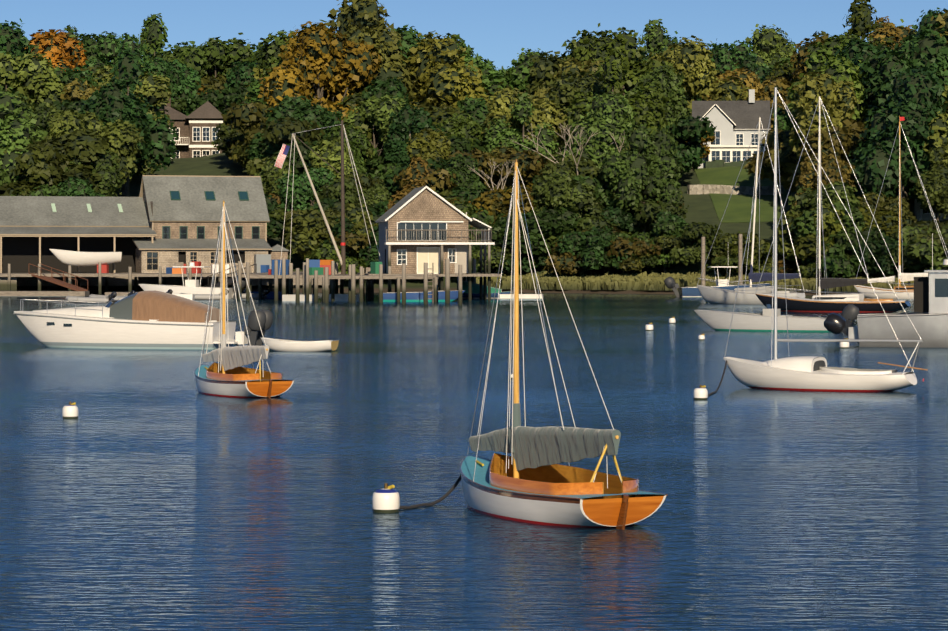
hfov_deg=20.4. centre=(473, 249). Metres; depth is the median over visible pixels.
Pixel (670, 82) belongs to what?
tree
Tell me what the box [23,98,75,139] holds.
tree
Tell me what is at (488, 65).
tree
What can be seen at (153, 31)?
tree
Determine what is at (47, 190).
bush
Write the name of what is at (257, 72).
tree
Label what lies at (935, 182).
tree
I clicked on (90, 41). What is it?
tree
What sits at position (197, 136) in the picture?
shingle style house
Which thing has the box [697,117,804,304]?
grey sailboat hull
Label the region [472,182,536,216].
bush
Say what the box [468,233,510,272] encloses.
bush
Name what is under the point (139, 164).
tree
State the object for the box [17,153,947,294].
hillside terrain
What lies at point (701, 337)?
mooring buoy
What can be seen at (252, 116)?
tree
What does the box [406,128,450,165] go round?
tree
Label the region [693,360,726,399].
mooring buoy sloop
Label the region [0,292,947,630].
water
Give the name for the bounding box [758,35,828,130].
tree
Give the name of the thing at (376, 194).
tree
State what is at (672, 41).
tree
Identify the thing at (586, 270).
bush
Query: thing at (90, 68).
bush
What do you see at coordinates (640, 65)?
tree
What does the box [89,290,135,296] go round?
inflatable
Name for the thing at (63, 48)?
tree
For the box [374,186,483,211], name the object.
bush
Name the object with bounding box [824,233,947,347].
aluminium workboat
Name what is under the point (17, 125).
tree
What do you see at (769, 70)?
tree
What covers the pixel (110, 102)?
tree
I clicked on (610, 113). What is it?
tree
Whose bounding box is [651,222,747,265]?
bush
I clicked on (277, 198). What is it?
bush
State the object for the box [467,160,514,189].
bare tree
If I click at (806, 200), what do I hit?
tree
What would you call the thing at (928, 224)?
bush
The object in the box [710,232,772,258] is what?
bush
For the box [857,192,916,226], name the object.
bush
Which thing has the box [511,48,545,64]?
tree
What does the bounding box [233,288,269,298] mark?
inflatable
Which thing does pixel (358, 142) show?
tree
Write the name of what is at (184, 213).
boatyard main building
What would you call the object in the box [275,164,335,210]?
tree
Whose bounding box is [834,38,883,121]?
tree
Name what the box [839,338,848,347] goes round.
mooring buoy workboat
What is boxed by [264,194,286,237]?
bush
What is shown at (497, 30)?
sky
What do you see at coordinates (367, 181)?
bush
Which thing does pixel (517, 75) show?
tree
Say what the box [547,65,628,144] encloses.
tree
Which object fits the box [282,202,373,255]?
tree
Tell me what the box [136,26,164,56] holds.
tree
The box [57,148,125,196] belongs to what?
tree
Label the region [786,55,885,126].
tree
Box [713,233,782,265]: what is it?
bush
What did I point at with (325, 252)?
bush
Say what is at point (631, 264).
bush
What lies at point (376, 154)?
bush
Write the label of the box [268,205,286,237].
bush
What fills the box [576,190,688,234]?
tree
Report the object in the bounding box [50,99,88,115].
bush
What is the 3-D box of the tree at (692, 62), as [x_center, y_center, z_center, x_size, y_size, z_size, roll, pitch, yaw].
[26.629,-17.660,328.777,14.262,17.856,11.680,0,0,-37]
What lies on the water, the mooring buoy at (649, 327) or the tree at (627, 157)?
the mooring buoy at (649, 327)
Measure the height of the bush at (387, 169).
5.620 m
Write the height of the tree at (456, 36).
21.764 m
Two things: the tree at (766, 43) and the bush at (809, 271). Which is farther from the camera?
the tree at (766, 43)
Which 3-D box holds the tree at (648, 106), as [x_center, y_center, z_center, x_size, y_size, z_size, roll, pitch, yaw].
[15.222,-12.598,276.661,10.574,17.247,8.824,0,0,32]
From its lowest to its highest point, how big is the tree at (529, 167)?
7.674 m
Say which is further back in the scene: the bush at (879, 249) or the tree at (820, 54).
the tree at (820, 54)
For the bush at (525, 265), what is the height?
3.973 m
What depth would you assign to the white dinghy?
102.44 m
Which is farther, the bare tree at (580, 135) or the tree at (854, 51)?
the tree at (854, 51)
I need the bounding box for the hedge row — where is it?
[705,160,749,167]
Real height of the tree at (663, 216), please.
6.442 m
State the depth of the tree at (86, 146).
266.73 m
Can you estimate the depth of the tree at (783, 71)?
341.97 m
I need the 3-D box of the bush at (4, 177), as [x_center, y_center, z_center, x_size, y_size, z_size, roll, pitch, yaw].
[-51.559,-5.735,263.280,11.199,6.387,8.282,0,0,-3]
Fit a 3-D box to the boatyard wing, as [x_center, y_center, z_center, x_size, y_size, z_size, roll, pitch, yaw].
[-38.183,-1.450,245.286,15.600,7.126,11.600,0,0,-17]
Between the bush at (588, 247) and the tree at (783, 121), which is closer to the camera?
the bush at (588, 247)
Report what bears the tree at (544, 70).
on the hillside terrain at (701, 208)
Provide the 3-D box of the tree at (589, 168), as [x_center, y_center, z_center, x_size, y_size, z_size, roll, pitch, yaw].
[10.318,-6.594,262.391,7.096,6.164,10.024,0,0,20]
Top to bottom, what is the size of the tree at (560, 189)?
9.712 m
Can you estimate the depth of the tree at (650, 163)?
256.27 m
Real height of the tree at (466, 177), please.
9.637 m
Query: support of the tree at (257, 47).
on the hillside terrain at (701, 208)
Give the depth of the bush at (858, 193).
255.17 m
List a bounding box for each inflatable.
[65,292,116,302]
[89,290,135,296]
[106,295,124,299]
[180,289,228,299]
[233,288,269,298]
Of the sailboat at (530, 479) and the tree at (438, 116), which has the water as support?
the sailboat at (530, 479)
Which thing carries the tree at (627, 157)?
on the hillside terrain at (701, 208)
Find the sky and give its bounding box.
[0,0,947,71]
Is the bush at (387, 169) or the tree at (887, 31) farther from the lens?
the tree at (887, 31)
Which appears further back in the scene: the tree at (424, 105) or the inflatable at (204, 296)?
the tree at (424, 105)
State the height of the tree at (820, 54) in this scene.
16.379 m
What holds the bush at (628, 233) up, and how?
on the hillside terrain at (701, 208)
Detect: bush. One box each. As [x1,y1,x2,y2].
[0,166,10,194]
[10,190,32,195]
[31,184,62,195]
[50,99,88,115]
[82,66,100,75]
[134,142,165,175]
[159,94,186,111]
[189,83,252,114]
[195,74,229,92]
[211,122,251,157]
[219,99,249,120]
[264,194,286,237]
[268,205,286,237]
[269,193,285,206]
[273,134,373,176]
[278,209,305,239]
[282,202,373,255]
[299,214,377,260]
[304,240,367,273]
[308,198,384,215]
[314,178,364,203]
[321,211,383,256]
[329,232,371,253]
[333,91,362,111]
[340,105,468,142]
[344,173,396,198]
[359,225,378,265]
[365,148,385,168]
[365,160,410,180]
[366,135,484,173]
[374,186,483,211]
[382,158,449,196]
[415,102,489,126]
[437,187,458,200]
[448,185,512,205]
[451,200,476,217]
[468,208,519,255]
[468,220,570,255]
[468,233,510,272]
[468,233,556,267]
[468,241,497,269]
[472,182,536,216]
[475,235,552,273]
[488,191,530,226]
[495,206,582,254]
[497,247,549,265]
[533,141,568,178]
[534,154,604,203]
[535,205,583,228]
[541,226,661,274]
[548,255,595,274]
[556,225,627,269]
[558,228,617,268]
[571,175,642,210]
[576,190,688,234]
[600,206,647,231]
[611,185,683,207]
[613,232,680,266]
[617,242,653,271]
[619,231,633,240]
[632,238,660,267]
[646,220,715,252]
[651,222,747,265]
[655,229,691,251]
[698,251,765,275]
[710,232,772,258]
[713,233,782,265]
[724,248,778,275]
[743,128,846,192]
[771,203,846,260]
[772,255,807,272]
[788,201,865,253]
[795,252,872,278]
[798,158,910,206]
[801,250,852,273]
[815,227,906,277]
[823,255,897,277]
[844,234,894,273]
[848,220,947,271]
[852,236,917,274]
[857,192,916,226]
[859,206,903,235]
[860,185,914,202]
[886,225,947,272]
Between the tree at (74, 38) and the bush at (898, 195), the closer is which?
the bush at (898, 195)
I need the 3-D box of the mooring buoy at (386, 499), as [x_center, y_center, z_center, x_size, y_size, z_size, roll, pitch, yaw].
[-0.689,3.732,40.611,0.411,0.811,2.452,0,0,39]
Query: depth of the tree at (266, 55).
314.58 m
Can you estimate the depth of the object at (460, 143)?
277.19 m
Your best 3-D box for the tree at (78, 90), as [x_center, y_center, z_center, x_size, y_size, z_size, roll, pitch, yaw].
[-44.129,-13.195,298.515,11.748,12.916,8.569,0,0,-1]
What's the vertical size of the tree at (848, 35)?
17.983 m
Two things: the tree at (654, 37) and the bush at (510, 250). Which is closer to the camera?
the bush at (510, 250)
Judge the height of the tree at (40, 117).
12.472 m
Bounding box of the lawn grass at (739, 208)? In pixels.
[694,166,786,222]
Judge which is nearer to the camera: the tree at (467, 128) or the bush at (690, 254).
the bush at (690, 254)
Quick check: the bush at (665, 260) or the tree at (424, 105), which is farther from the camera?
the tree at (424, 105)
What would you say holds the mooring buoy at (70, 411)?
in the water
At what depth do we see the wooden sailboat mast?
212.56 m
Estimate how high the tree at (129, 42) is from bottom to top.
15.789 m
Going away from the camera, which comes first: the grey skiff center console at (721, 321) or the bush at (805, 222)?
the grey skiff center console at (721, 321)
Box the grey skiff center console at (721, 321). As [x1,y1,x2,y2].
[694,304,859,331]
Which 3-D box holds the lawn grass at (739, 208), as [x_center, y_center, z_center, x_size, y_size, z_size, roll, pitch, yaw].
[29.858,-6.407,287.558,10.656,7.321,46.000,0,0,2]
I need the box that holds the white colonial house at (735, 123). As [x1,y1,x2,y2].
[692,89,770,168]
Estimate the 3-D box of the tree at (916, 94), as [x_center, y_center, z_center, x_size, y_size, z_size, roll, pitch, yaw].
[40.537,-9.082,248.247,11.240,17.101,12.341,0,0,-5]
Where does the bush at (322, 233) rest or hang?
on the hillside terrain at (701, 208)
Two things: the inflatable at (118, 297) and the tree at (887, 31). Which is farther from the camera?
the tree at (887, 31)
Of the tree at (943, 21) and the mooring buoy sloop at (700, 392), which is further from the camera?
the tree at (943, 21)
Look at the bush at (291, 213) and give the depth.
262.31 m
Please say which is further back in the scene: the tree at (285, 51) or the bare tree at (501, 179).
the tree at (285, 51)
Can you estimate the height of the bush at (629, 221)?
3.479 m
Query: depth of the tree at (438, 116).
289.31 m
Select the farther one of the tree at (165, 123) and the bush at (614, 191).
the tree at (165, 123)
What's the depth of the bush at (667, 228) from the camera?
246.96 m
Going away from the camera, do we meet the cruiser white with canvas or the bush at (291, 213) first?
the cruiser white with canvas
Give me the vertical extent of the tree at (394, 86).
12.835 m
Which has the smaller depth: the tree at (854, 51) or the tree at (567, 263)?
the tree at (567, 263)
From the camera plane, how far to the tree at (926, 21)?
316.23 m
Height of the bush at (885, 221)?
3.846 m
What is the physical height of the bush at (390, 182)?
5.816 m
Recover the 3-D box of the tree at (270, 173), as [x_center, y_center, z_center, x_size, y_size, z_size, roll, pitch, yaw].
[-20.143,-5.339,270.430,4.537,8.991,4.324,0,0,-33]
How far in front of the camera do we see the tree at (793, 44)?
409.46 m
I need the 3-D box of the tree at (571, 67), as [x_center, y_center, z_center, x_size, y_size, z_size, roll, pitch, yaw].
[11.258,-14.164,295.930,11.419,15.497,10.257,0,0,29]
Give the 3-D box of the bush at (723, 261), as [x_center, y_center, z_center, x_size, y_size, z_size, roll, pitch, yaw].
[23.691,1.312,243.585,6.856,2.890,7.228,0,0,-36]
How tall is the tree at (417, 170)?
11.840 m
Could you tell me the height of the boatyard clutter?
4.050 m
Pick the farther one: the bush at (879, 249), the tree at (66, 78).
the tree at (66, 78)
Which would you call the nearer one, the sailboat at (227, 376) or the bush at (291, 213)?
the sailboat at (227, 376)
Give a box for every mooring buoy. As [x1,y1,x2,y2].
[62,402,77,418]
[372,475,460,512]
[645,322,652,330]
[669,317,675,323]
[698,334,704,339]
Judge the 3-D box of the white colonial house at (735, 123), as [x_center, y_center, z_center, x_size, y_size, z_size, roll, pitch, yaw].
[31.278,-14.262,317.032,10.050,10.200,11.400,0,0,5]
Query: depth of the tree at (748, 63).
363.63 m
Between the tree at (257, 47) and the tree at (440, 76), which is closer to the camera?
the tree at (440, 76)
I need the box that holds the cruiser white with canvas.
[13,290,272,349]
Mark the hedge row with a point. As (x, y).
(715, 163)
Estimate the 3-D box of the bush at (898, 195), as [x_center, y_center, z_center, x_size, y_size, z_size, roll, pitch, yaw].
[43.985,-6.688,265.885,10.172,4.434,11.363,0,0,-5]
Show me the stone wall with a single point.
(723, 189)
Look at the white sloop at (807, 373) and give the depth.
74.32 m
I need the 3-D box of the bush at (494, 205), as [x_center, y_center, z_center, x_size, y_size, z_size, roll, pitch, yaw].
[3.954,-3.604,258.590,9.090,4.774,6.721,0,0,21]
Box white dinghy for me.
[261,338,338,351]
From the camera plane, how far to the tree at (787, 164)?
276.69 m
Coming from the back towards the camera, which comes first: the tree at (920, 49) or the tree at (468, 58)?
the tree at (468, 58)
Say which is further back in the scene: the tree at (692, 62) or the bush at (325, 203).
the tree at (692, 62)
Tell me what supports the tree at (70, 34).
on the hillside terrain at (701, 208)
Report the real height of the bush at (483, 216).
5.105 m
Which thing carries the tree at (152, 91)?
on the hillside terrain at (701, 208)
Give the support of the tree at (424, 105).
on the hillside terrain at (701, 208)
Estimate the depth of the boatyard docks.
225.61 m
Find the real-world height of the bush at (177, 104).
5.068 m
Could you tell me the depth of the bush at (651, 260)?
246.67 m
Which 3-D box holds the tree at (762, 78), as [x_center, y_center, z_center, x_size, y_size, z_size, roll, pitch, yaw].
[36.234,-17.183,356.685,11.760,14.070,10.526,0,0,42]
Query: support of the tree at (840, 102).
on the hillside terrain at (701, 208)
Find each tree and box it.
[0,18,35,59]
[0,46,67,107]
[0,87,47,183]
[0,144,94,195]
[4,129,110,191]
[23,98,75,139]
[25,29,88,71]
[29,103,51,131]
[43,104,146,196]
[48,62,98,93]
[55,30,88,58]
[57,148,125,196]
[58,176,104,196]
[59,62,96,83]
[60,76,100,102]
[63,25,79,38]
[75,29,120,61]
[78,47,178,196]
[83,34,148,70]
[91,62,176,125]
[94,33,172,108]
[130,156,145,176]
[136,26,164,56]
[140,13,171,64]
[144,117,176,167]
[151,32,257,89]
[158,59,200,115]
[169,41,204,64]
[195,85,206,95]
[221,101,370,167]
[224,58,260,88]
[229,117,377,178]
[244,34,291,105]
[244,91,343,161]
[247,67,324,112]
[252,45,260,57]
[253,20,334,81]
[254,154,292,195]
[258,21,381,123]
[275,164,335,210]
[278,33,297,69]
[307,137,355,184]
[323,0,428,104]
[326,123,368,175]
[343,89,408,161]
[354,181,390,206]
[361,76,413,103]
[383,104,450,166]
[385,24,424,85]
[385,156,432,211]
[393,148,549,193]
[403,32,491,108]
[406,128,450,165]
[419,38,484,101]
[420,30,437,44]
[436,109,489,152]
[445,153,485,195]
[446,33,465,44]
[456,93,490,125]
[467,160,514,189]
[477,57,507,79]
[477,144,516,187]
[480,57,533,100]
[481,82,566,167]
[482,93,560,176]
[493,50,572,100]
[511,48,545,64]
[511,124,599,174]
[529,166,599,239]
[531,56,616,104]
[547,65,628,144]
[555,90,637,172]
[556,133,623,156]
[559,124,623,153]
[561,23,676,97]
[564,48,669,145]
[599,123,686,233]
[603,145,682,196]
[626,56,655,73]
[626,65,691,143]
[634,19,669,60]
[641,52,710,102]
[642,35,750,116]
[643,31,680,55]
[650,210,686,272]
[664,115,716,173]
[691,131,716,169]
[702,63,772,130]
[707,39,771,82]
[739,53,761,76]
[745,24,793,64]
[757,71,766,85]
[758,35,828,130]
[760,52,794,66]
[761,56,796,80]
[765,31,829,84]
[772,105,798,133]
[784,181,860,217]
[786,40,798,56]
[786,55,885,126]
[789,71,859,164]
[792,153,858,204]
[798,119,870,184]
[805,35,865,74]
[824,0,899,50]
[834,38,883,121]
[843,29,853,38]
[848,62,947,212]
[859,24,947,110]
[866,19,906,42]
[868,22,916,48]
[871,16,889,32]
[905,7,947,42]
[914,141,947,222]
[921,86,947,164]
[930,10,947,108]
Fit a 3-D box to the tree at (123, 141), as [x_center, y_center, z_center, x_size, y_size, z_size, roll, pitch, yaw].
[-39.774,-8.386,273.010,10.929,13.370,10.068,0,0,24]
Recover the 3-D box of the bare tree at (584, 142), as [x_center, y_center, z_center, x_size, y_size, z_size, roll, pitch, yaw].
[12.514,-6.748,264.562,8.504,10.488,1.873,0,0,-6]
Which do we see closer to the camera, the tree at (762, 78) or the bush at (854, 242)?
the bush at (854, 242)
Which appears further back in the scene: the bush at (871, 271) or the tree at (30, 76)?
the tree at (30, 76)
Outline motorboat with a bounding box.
[139,262,245,298]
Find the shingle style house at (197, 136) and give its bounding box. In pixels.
[159,94,223,157]
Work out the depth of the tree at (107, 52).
337.62 m
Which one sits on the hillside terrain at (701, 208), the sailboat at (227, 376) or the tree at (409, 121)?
the tree at (409, 121)
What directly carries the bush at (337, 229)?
on the hillside terrain at (701, 208)
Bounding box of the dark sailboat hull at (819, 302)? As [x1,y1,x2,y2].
[755,96,910,312]
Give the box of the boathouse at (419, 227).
[357,186,500,300]
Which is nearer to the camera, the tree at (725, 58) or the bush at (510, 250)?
the bush at (510, 250)
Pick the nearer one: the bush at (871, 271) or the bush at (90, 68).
the bush at (871, 271)
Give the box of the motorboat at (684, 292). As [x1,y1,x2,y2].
[664,266,769,297]
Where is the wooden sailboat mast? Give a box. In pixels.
[854,115,947,298]
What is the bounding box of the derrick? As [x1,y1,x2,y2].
[274,120,381,274]
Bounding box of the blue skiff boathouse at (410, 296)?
[383,290,464,301]
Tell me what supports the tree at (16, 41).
on the hillside terrain at (701, 208)
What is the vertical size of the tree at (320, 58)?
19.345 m
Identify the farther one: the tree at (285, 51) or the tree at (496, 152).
the tree at (285, 51)
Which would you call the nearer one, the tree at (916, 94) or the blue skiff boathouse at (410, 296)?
the blue skiff boathouse at (410, 296)
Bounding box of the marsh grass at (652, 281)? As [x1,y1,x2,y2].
[476,270,913,291]
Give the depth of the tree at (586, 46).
302.52 m
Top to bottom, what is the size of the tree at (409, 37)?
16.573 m
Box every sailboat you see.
[194,200,294,397]
[460,159,666,529]
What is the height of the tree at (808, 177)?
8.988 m
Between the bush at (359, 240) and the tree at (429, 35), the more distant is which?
the tree at (429, 35)
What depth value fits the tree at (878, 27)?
334.29 m
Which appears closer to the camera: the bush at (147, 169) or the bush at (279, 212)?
the bush at (279, 212)
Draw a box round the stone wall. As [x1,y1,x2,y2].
[687,184,782,194]
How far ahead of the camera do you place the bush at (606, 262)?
247.29 m
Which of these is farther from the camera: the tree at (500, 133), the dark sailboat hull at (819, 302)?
the tree at (500, 133)
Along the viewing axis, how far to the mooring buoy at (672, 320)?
141.54 m
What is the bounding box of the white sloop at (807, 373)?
[723,87,927,391]
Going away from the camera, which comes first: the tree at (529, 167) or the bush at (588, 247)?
the bush at (588, 247)
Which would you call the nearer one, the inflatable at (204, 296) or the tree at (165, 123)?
the inflatable at (204, 296)
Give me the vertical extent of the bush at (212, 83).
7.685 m
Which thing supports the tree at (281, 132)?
on the hillside terrain at (701, 208)
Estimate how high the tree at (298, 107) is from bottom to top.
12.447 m
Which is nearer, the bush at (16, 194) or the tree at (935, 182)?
the tree at (935, 182)
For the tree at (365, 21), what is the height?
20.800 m
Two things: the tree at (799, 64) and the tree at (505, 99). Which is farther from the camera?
the tree at (799, 64)
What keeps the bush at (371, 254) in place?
on the hillside terrain at (701, 208)
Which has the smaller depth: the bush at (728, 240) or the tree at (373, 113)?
the bush at (728, 240)
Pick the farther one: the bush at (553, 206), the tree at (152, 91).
the tree at (152, 91)
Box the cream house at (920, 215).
[914,199,947,221]
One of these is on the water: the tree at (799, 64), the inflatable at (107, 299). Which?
the inflatable at (107, 299)
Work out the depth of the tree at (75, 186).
259.65 m
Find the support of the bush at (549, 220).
on the hillside terrain at (701, 208)
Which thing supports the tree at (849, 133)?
on the hillside terrain at (701, 208)
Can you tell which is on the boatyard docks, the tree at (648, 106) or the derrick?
the derrick
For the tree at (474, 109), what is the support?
on the hillside terrain at (701, 208)
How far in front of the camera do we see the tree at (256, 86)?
303.15 m
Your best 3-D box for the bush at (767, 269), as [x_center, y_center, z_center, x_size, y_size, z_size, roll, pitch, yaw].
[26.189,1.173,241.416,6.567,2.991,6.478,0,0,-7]
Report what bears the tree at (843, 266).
on the hillside terrain at (701, 208)
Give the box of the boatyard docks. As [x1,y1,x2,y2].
[0,234,742,305]
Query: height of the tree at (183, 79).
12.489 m
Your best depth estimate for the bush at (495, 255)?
251.49 m
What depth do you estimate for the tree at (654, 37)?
393.93 m
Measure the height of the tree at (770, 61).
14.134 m
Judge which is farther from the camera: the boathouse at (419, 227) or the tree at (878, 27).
the tree at (878, 27)
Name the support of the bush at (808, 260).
on the hillside terrain at (701, 208)
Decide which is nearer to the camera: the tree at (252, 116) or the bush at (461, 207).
the bush at (461, 207)
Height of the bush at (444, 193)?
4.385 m
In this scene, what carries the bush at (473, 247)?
on the hillside terrain at (701, 208)
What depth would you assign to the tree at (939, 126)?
243.76 m
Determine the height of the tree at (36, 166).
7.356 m
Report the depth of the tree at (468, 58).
308.58 m
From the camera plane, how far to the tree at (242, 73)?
346.08 m
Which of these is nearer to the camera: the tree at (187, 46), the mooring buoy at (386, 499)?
the mooring buoy at (386, 499)
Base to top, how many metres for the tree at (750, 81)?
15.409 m
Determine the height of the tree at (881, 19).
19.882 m
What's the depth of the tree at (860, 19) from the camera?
299.43 m
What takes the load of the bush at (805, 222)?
on the hillside terrain at (701, 208)
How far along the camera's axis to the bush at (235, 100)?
330.85 m
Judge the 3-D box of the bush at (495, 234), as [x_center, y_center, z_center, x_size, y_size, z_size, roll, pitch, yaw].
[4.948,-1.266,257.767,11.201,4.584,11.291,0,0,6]
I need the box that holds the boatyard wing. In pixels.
[0,196,156,272]
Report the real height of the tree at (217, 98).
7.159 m
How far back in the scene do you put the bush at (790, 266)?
240.61 m
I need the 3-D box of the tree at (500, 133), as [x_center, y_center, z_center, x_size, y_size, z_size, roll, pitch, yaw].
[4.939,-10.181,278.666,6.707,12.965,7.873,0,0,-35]
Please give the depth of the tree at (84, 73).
309.01 m
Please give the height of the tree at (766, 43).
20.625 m
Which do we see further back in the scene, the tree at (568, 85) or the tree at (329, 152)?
the tree at (568, 85)
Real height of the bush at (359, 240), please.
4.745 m
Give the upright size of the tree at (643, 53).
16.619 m
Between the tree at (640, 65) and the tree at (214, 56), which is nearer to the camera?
the tree at (640, 65)
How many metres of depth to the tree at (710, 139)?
302.94 m
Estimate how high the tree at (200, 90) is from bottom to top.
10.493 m
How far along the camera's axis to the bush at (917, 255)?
230.06 m
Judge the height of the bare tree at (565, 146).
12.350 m
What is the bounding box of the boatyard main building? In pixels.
[132,175,288,272]
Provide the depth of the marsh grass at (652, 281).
240.79 m
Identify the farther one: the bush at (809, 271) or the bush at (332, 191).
the bush at (332, 191)
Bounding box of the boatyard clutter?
[49,249,381,300]

